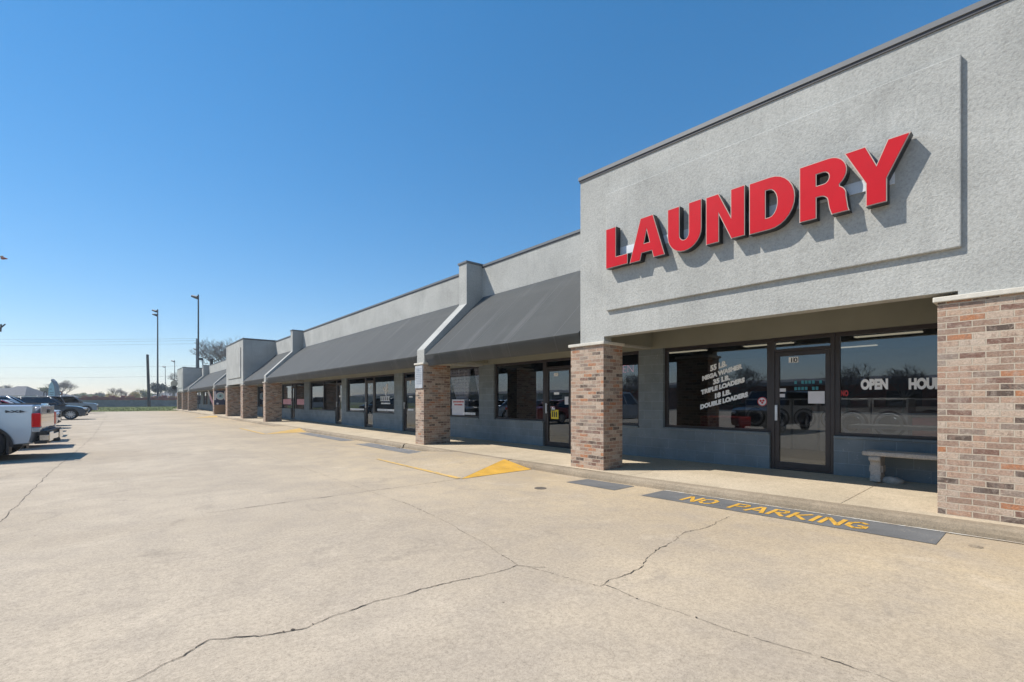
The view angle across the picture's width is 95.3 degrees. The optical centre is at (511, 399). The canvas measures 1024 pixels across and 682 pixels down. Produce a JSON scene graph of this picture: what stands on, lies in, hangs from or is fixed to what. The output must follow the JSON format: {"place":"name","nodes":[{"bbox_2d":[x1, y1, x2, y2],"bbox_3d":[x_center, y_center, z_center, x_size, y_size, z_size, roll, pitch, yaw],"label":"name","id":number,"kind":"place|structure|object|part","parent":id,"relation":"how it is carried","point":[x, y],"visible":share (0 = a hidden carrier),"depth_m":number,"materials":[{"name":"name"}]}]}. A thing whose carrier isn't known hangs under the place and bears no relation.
{"place":"outdoors","nodes":[
{"label":"outdoors","id":0,"kind":"place"},
{"bbox_2d":[56,412,61,423],"bbox_3d":[-25.211,0.708,22.664,4.753,1.485,2.120,0,0,-40],"label":"parked car","id":1,"kind":"object","parent":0,"point":[58,417],"visible":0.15,"depth_m":23.79,"materials":[{"name":"paint"}]},
{"bbox_2d":[91,406,176,411],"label":"grass","id":2,"kind":"structure","parent":0,"point":[124,408],"depth_m":71.45,"materials":[{"name":"green plant"}]},
{"bbox_2d":[48,379,59,395],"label":"pylon sign","id":3,"kind":"object","parent":2,"relation":"on","point":[53,389],"visible":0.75,"depth_m":95.85,"materials":[{"name":"blue"}]},
{"bbox_2d":[78,398,176,406],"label":"boundary wall","id":4,"kind":"structure","parent":2,"relation":"on","point":[123,402],"depth_m":99.79,"materials":[{"name":"concrete"}]},
{"bbox_2d":[146,354,150,406],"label":"utility pole","id":5,"kind":"object","parent":2,"relation":"on","point":[148,383],"visible":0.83,"depth_m":100.81,"materials":[{"name":"brown wood"}]},
{"bbox_2d":[191,295,198,367],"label":"light pole","id":6,"kind":"object","parent":2,"relation":"on","point":[195,297],"visible":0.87,"depth_m":94.89,"materials":[{"name":"metal"}]},
{"bbox_2d":[152,309,158,397],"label":"light pole","id":7,"kind":"object","parent":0,"point":[156,311],"visible":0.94,"depth_m":111.87,"materials":[{"name":"metal"}]},
{"bbox_2d":[0,0,980,397],"label":"sky","id":8,"kind":"structure","parent":0,"point":[284,166],"materials":[{"name":"blue"}]},
{"bbox_2d":[0,411,1023,681],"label":"parking lot","id":9,"kind":"structure","parent":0,"point":[128,553],"depth_m":3.68,"materials":[{"name":"concrete"}]},
{"bbox_2d":[0,256,7,331],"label":"street lamp","id":10,"kind":"object","parent":9,"relation":"on","point":[2,258],"visible":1,"depth_m":39.96,"materials":[{"name":"grey metal"}]},
{"bbox_2d":[0,396,61,419],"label":"parked car","id":11,"kind":"object","parent":9,"relation":"on","point":[14,399],"visible":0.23,"depth_m":25.20,"materials":[{"name":"paint"}]},
{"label":"window","id":12,"kind":"part","parent":11,"relation":"part of","materials":[{"name":"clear glass"}]},
{"bbox_2d":[0,403,62,455],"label":"pickup truck","id":13,"kind":"object","parent":9,"relation":"on","point":[25,425],"visible":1,"depth_m":11.27,"materials":[{"name":"silver paint"}]},
{"bbox_2d":[15,396,88,419],"bbox_3d":[-34.051,0.598,34.049,4.653,1.705,2.180,0,0,-40],"label":"parked car","id":14,"kind":"object","parent":9,"relation":"on","point":[70,412],"visible":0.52,"depth_m":34.03,"materials":[{"name":"grey paint"}]},
{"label":"window","id":15,"kind":"part","parent":14,"relation":"part of","materials":[{"name":"black glass"}]},
{"bbox_2d":[0,415,106,521],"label":"slab joint","id":16,"kind":"object","parent":9,"relation":"on","point":[41,481],"visible":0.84,"depth_m":7.62,"materials":[{"name":"grey concrete"}]},
{"bbox_2d":[37,396,98,412],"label":"parked car","id":17,"kind":"object","parent":9,"relation":"on","point":[71,400],"visible":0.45,"depth_m":50.51,"materials":[{"name":"paint"}]},
{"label":"window","id":18,"kind":"part","parent":17,"relation":"part of","materials":[{"name":"black glass"}]},
{"bbox_2d":[188,415,215,417],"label":"kerb ramp","id":19,"kind":"structure","parent":9,"relation":"on","point":[201,416],"depth_m":40.27,"materials":[{"name":"concrete"}]},
{"bbox_2d":[243,426,296,433],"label":"kerb ramp","id":20,"kind":"structure","parent":9,"relation":"on","point":[270,429],"depth_m":22.31,"materials":[{"name":"concrete"}]},
{"bbox_2d":[268,428,305,433],"bbox_3d":[-9.806,1.386,20.821,0.905,0.118,2.326,0,0,11],"label":"ramp flare","id":21,"kind":"object","parent":9,"relation":"on","point":[294,430],"visible":1,"depth_m":20.96,"materials":[{"name":"yellow paint"}]},
{"bbox_2d":[299,433,350,440],"bbox_3d":[-7.448,1.445,18.481,0.520,0.001,5.000,0,0,-40],"label":"painted patch","id":22,"kind":"object","parent":9,"relation":"on","point":[328,437],"visible":1,"depth_m":17.98,"materials":[{"name":"grey paint"}]},
{"bbox_2d":[129,565,529,681],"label":"pavement crack","id":23,"kind":"object","parent":9,"relation":"on","point":[302,628],"visible":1,"depth_m":2.85,"materials":[{"name":"grey concrete"}]},
{"bbox_2d":[357,443,420,453],"bbox_3d":[-3.740,1.445,14.087,0.570,0.001,3.700,0,0,-40],"label":"painted patch","id":24,"kind":"object","parent":9,"relation":"on","point":[397,449],"visible":0.98,"depth_m":13.90,"materials":[{"name":"grey paint"}]},
{"bbox_2d":[378,459,460,477],"bbox_3d":[-2.120,1.442,10.048,0.160,0.001,3.654,0,0,-39],"label":"ramp stripe","id":25,"kind":"object","parent":9,"relation":"on","point":[423,469],"visible":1,"depth_m":9.54,"materials":[{"name":"yellow paint"}]},
{"bbox_2d":[380,451,502,478],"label":"kerb ramp","id":26,"kind":"structure","parent":9,"relation":"on","point":[459,464],"depth_m":10.52,"materials":[{"name":"concrete"}]},
{"bbox_2d":[462,459,529,478],"bbox_3d":[-0.551,1.386,9.517,1.820,0.118,0.968,0,0,-40],"label":"ramp flare","id":27,"kind":"object","parent":9,"relation":"on","point":[503,466],"visible":1,"depth_m":9.57,"materials":[{"name":"yellow paint"}]},
{"bbox_2d":[173,409,1023,542],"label":"kerb","id":28,"kind":"structure","parent":9,"relation":"on","point":[987,530],"depth_m":6.18,"materials":[{"name":"concrete"}]},
{"bbox_2d":[569,479,631,489],"bbox_3d":[1.488,1.436,7.978,0.550,0.014,1.060,0,0,-40],"label":"painted patch","id":29,"kind":"object","parent":9,"relation":"on","point":[603,484],"visible":1,"depth_m":7.93,"materials":[{"name":"grey paint"}]},
{"bbox_2d":[603,517,726,584],"bbox_3d":[1.605,1.402,4.597,0.151,0.005,2.864,0,0,42],"label":"pavement crack","id":30,"kind":"object","parent":9,"relation":"on","point":[658,548],"visible":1,"depth_m":4.38,"materials":[{"name":"grey concrete"}]},
{"bbox_2d":[607,585,893,681],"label":"pavement crack","id":31,"kind":"object","parent":9,"relation":"on","point":[768,641],"visible":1,"depth_m":2.62,"materials":[{"name":"grey concrete"}]},
{"bbox_2d":[642,490,945,543],"bbox_3d":[3.235,1.401,5.919,0.640,0.043,3.280,0,0,-40],"label":"painted patch","id":32,"kind":"object","parent":9,"relation":"on","point":[910,533],"visible":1,"depth_m":5.44,"materials":[{"name":"grey paint"}]},
{"bbox_2d":[679,496,867,528],"bbox_3d":[3.200,1.397,5.913,0.390,0.028,2.157,0,0,-40],"label":"pavement lettering","id":33,"kind":"object","parent":32,"relation":"on","point":[831,519],"visible":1,"depth_m":5.68,"materials":[{"name":"yellow paint"}]},
{"bbox_2d":[667,490,1023,543],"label":"kerb line","id":34,"kind":"object","parent":9,"relation":"on","point":[861,519],"visible":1,"depth_m":5.36,"materials":[{"name":"white paint"}]},
{"bbox_2d":[968,544,982,548],"bbox_3d":[4.362,1.386,4.389,0.110,0.031,0.110,0,0,-40],"label":"valve cover","id":35,"kind":"object","parent":9,"relation":"on","point":[976,546],"visible":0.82,"depth_m":4.38,"materials":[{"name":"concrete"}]},
{"bbox_2d":[179,409,1023,526],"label":"sidewalk","id":36,"kind":"structure","parent":0,"point":[915,497],"depth_m":7.90,"materials":[{"name":"concrete"}]},
{"bbox_2d":[881,476,904,483],"bbox_3d":[5.653,1.205,6.939,0.173,0.144,0.289,0,0,-40],"label":"rock","id":37,"kind":"object","parent":36,"relation":"on","point":[891,480],"visible":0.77,"depth_m":6.89,"materials":[{"name":"grey stone"}]},
{"bbox_2d":[862,449,936,481],"bbox_3d":[5.910,0.999,6.661,0.364,0.455,1.440,0,0,-40],"label":"stone bench","id":38,"kind":"object","parent":36,"relation":"on","point":[877,466],"visible":0.49,"depth_m":6.97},
{"label":"ground","id":39,"kind":"structure","parent":0,"visible":0},
{"bbox_2d":[0,386,47,396],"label":"house","id":40,"kind":"structure","parent":39,"relation":"on","point":[21,391],"depth_m":137.93,"materials":[{"name":"beige"}]},
{"bbox_2d":[37,387,47,393],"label":"budding tree","id":41,"kind":"object","parent":39,"relation":"on","point":[42,389],"visible":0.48,"depth_m":158.60,"materials":[{"name":"brown plant"}]},
{"bbox_2d":[45,380,78,395],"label":"bare tree","id":42,"kind":"object","parent":39,"relation":"on","point":[65,385],"visible":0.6,"depth_m":148.68,"materials":[{"name":"brown plant"}]},
{"bbox_2d":[76,392,86,397],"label":"distant tree","id":43,"kind":"object","parent":39,"relation":"on","point":[83,394],"visible":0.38,"depth_m":212.52,"materials":[{"name":"plant"}]},
{"bbox_2d":[93,392,104,396],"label":"distant tree","id":44,"kind":"object","parent":39,"relation":"on","point":[100,394],"visible":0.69,"depth_m":212.76,"materials":[{"name":"plant"}]},
{"bbox_2d":[107,387,125,395],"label":"bare tree","id":45,"kind":"object","parent":39,"relation":"on","point":[118,391],"visible":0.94,"depth_m":149.34,"materials":[{"name":"brown plant"}]},
{"bbox_2d":[128,392,142,397],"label":"flowering bush","id":46,"kind":"object","parent":39,"relation":"on","point":[137,394],"visible":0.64,"depth_m":144.15,"materials":[{"name":"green plant"}]},
{"bbox_2d":[132,388,146,397],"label":"budding tree","id":47,"kind":"object","parent":39,"relation":"on","point":[144,394],"visible":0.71,"depth_m":164.49,"materials":[{"name":"brown plant"}]},
{"bbox_2d":[150,381,169,395],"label":"bushy tree","id":48,"kind":"object","parent":39,"relation":"on","point":[162,387],"visible":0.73,"depth_m":134.00,"materials":[{"name":"green plant"}]},
{"bbox_2d":[153,392,176,397],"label":"house","id":49,"kind":"structure","parent":39,"relation":"on","point":[163,393],"depth_m":186.74,"materials":[{"name":"beige"}]},
{"bbox_2d":[165,385,176,395],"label":"bushy tree","id":50,"kind":"object","parent":39,"relation":"on","point":[170,390],"visible":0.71,"depth_m":149.95,"materials":[{"name":"green plant"}]},
{"bbox_2d":[188,336,238,363],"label":"bare tree","id":51,"kind":"object","parent":39,"relation":"on","point":[218,356],"visible":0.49,"depth_m":110.38,"materials":[{"name":"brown plant"}]},
{"bbox_2d":[177,0,1023,524],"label":"strip mall","id":52,"kind":"structure","parent":39,"relation":"on","point":[833,344],"depth_m":7.51,"materials":[{"name":"paint"}]},
{"bbox_2d":[171,380,177,388],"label":"blade sign","id":53,"kind":"object","parent":52,"relation":"attached to","point":[174,383],"visible":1,"depth_m":67.42,"materials":[{"name":"black metal"}]},
{"bbox_2d":[203,391,207,404],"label":"window","id":54,"kind":"structure","parent":52,"relation":"in","point":[206,392],"depth_m":61.40,"materials":[{"name":"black glass"}]},
{"bbox_2d":[214,391,224,413],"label":"emblem board","id":55,"kind":"object","parent":52,"relation":"attached to","point":[219,400],"visible":1,"depth_m":43.00,"materials":[{"name":"paper"}]},
{"bbox_2d":[257,386,262,407],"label":"window","id":56,"kind":"structure","parent":52,"relation":"in","point":[260,389],"depth_m":38.67,"materials":[{"name":"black glass"}]},
{"bbox_2d":[282,383,291,408],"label":"window","id":57,"kind":"structure","parent":52,"relation":"in","point":[286,388],"depth_m":32.62,"materials":[{"name":"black glass"}]},
{"bbox_2d":[291,383,295,418],"bbox_3d":[-14.647,0.100,31.402,0.180,2.459,0.968,0,0,-40],"label":"door","id":58,"kind":"structure","parent":52,"relation":"in","point":[293,402],"depth_m":31.53,"materials":[{"name":"brown metal"}]},
{"bbox_2d":[295,383,303,409],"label":"window","id":59,"kind":"structure","parent":52,"relation":"in","point":[299,386],"depth_m":30.34,"materials":[{"name":"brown glass"}]},
{"bbox_2d":[310,379,335,411],"bbox_3d":[-10.968,-0.251,27.015,0.195,1.757,4.438,0,0,-40],"label":"window","id":60,"kind":"structure","parent":52,"relation":"in","point":[322,393],"depth_m":26.92,"materials":[{"name":"brown glass"}]},
{"bbox_2d":[336,379,341,423],"bbox_3d":[-9.198,0.100,25.002,0.180,2.459,0.918,0,0,-40],"label":"door","id":61,"kind":"structure","parent":52,"relation":"in","point":[338,381],"depth_m":25.08,"materials":[{"name":"clear glass"}]},
{"bbox_2d":[346,377,364,412],"bbox_3d":[-7.775,-0.251,23.266,0.195,1.757,2.268,0,0,-40],"label":"window","id":62,"kind":"structure","parent":52,"relation":"in","point":[356,386],"depth_m":23.32,"materials":[{"name":"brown glass"}]},
{"bbox_2d":[365,376,373,427],"bbox_3d":[-6.689,0.100,22.056,0.180,2.459,0.978,0,0,-40],"label":"door","id":63,"kind":"structure","parent":52,"relation":"in","point":[369,380],"depth_m":22.13,"materials":[{"name":"glass"}]},
{"bbox_2d":[372,374,393,414],"bbox_3d":[-5.698,-0.251,20.825,0.195,1.757,2.178,0,0,-40],"label":"window","id":64,"kind":"structure","parent":52,"relation":"in","point":[383,384],"depth_m":20.90,"materials":[{"name":"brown glass"}]},
{"bbox_2d":[404,372,415,431],"bbox_3d":[-4.113,0.100,19.029,0.180,2.459,1.108,0,0,-40],"label":"door","id":65,"kind":"structure","parent":52,"relation":"in","point":[409,378],"depth_m":19.06,"materials":[{"name":"clear glass"}]},
{"bbox_2d":[415,365,422,387],"bbox_3d":[-2.775,-0.685,13.923,0.032,0.670,0.440,0,0,-40],"label":"notice board","id":66,"kind":"object","parent":52,"relation":"attached to","point":[418,376],"visible":1,"depth_m":13.87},
{"bbox_2d":[450,369,470,406],"bbox_3d":[-1.852,-0.420,16.613,0.105,1.342,1.400,0,0,-40],"label":"curtain","id":67,"kind":"object","parent":52,"relation":"hanging from","point":[460,379],"visible":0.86,"depth_m":16.46,"materials":[{"name":"fabric"}]},
{"bbox_2d":[450,367,478,418],"bbox_3d":[-1.775,-0.251,16.219,0.195,1.757,2.278,0,0,-40],"label":"window","id":68,"kind":"structure","parent":52,"relation":"in","point":[458,405],"depth_m":16.29,"materials":[{"name":"white paper"}]},
{"bbox_2d":[474,368,478,394],"bbox_3d":[-1.105,-0.270,15.736,0.099,1.641,0.564,0,0,-40],"label":"curtain","id":69,"kind":"object","parent":52,"relation":"hanging from","point":[476,370],"visible":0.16,"depth_m":15.77,"materials":[{"name":"fabric"}]},
{"bbox_2d":[493,360,543,422],"bbox_3d":[0.189,-0.251,13.912,0.195,1.757,2.218,0,0,-40],"label":"window","id":70,"kind":"structure","parent":52,"relation":"in","point":[519,386],"depth_m":13.90,"materials":[{"name":"clear glass"}]},
{"bbox_2d":[544,357,570,448],"bbox_3d":[1.281,0.100,12.694,0.180,2.459,1.048,0,0,-40],"label":"door","id":71,"kind":"structure","parent":52,"relation":"in","point":[557,372],"depth_m":12.72,"materials":[{"name":"glass"}]},
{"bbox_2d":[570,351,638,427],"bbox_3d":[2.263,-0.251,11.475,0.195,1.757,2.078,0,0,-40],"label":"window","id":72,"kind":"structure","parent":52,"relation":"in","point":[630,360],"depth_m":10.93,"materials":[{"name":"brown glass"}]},
{"bbox_2d":[662,339,770,433],"bbox_3d":[4.043,-0.251,9.385,0.195,1.757,2.168,0,0,-40],"label":"window","id":73,"kind":"structure","parent":52,"relation":"in","point":[720,387],"depth_m":9.31,"materials":[{"name":"black glass"}]},
{"bbox_2d":[606,131,912,269],"bbox_3d":[3.138,-2.689,6.888,0.149,0.795,4.260,0,0,-40],"label":"shop sign","id":74,"kind":"object","parent":52,"relation":"attached to","point":[751,212],"visible":1,"depth_m":6.41,"materials":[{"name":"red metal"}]},
{"bbox_2d":[771,332,834,473],"bbox_3d":[5.103,0.082,8.206,0.180,2.422,0.998,0,0,-40],"label":"door","id":75,"kind":"structure","parent":52,"relation":"in","point":[802,367],"depth_m":8.18,"materials":[{"name":"clear glass"}]},
{"bbox_2d":[833,323,936,442],"bbox_3d":[6.160,-0.251,6.899,0.195,1.757,2.358,0,0,-40],"label":"window","id":76,"kind":"structure","parent":52,"relation":"in","point":[886,378],"depth_m":7.29,"materials":[{"name":"glass"}]}
]}

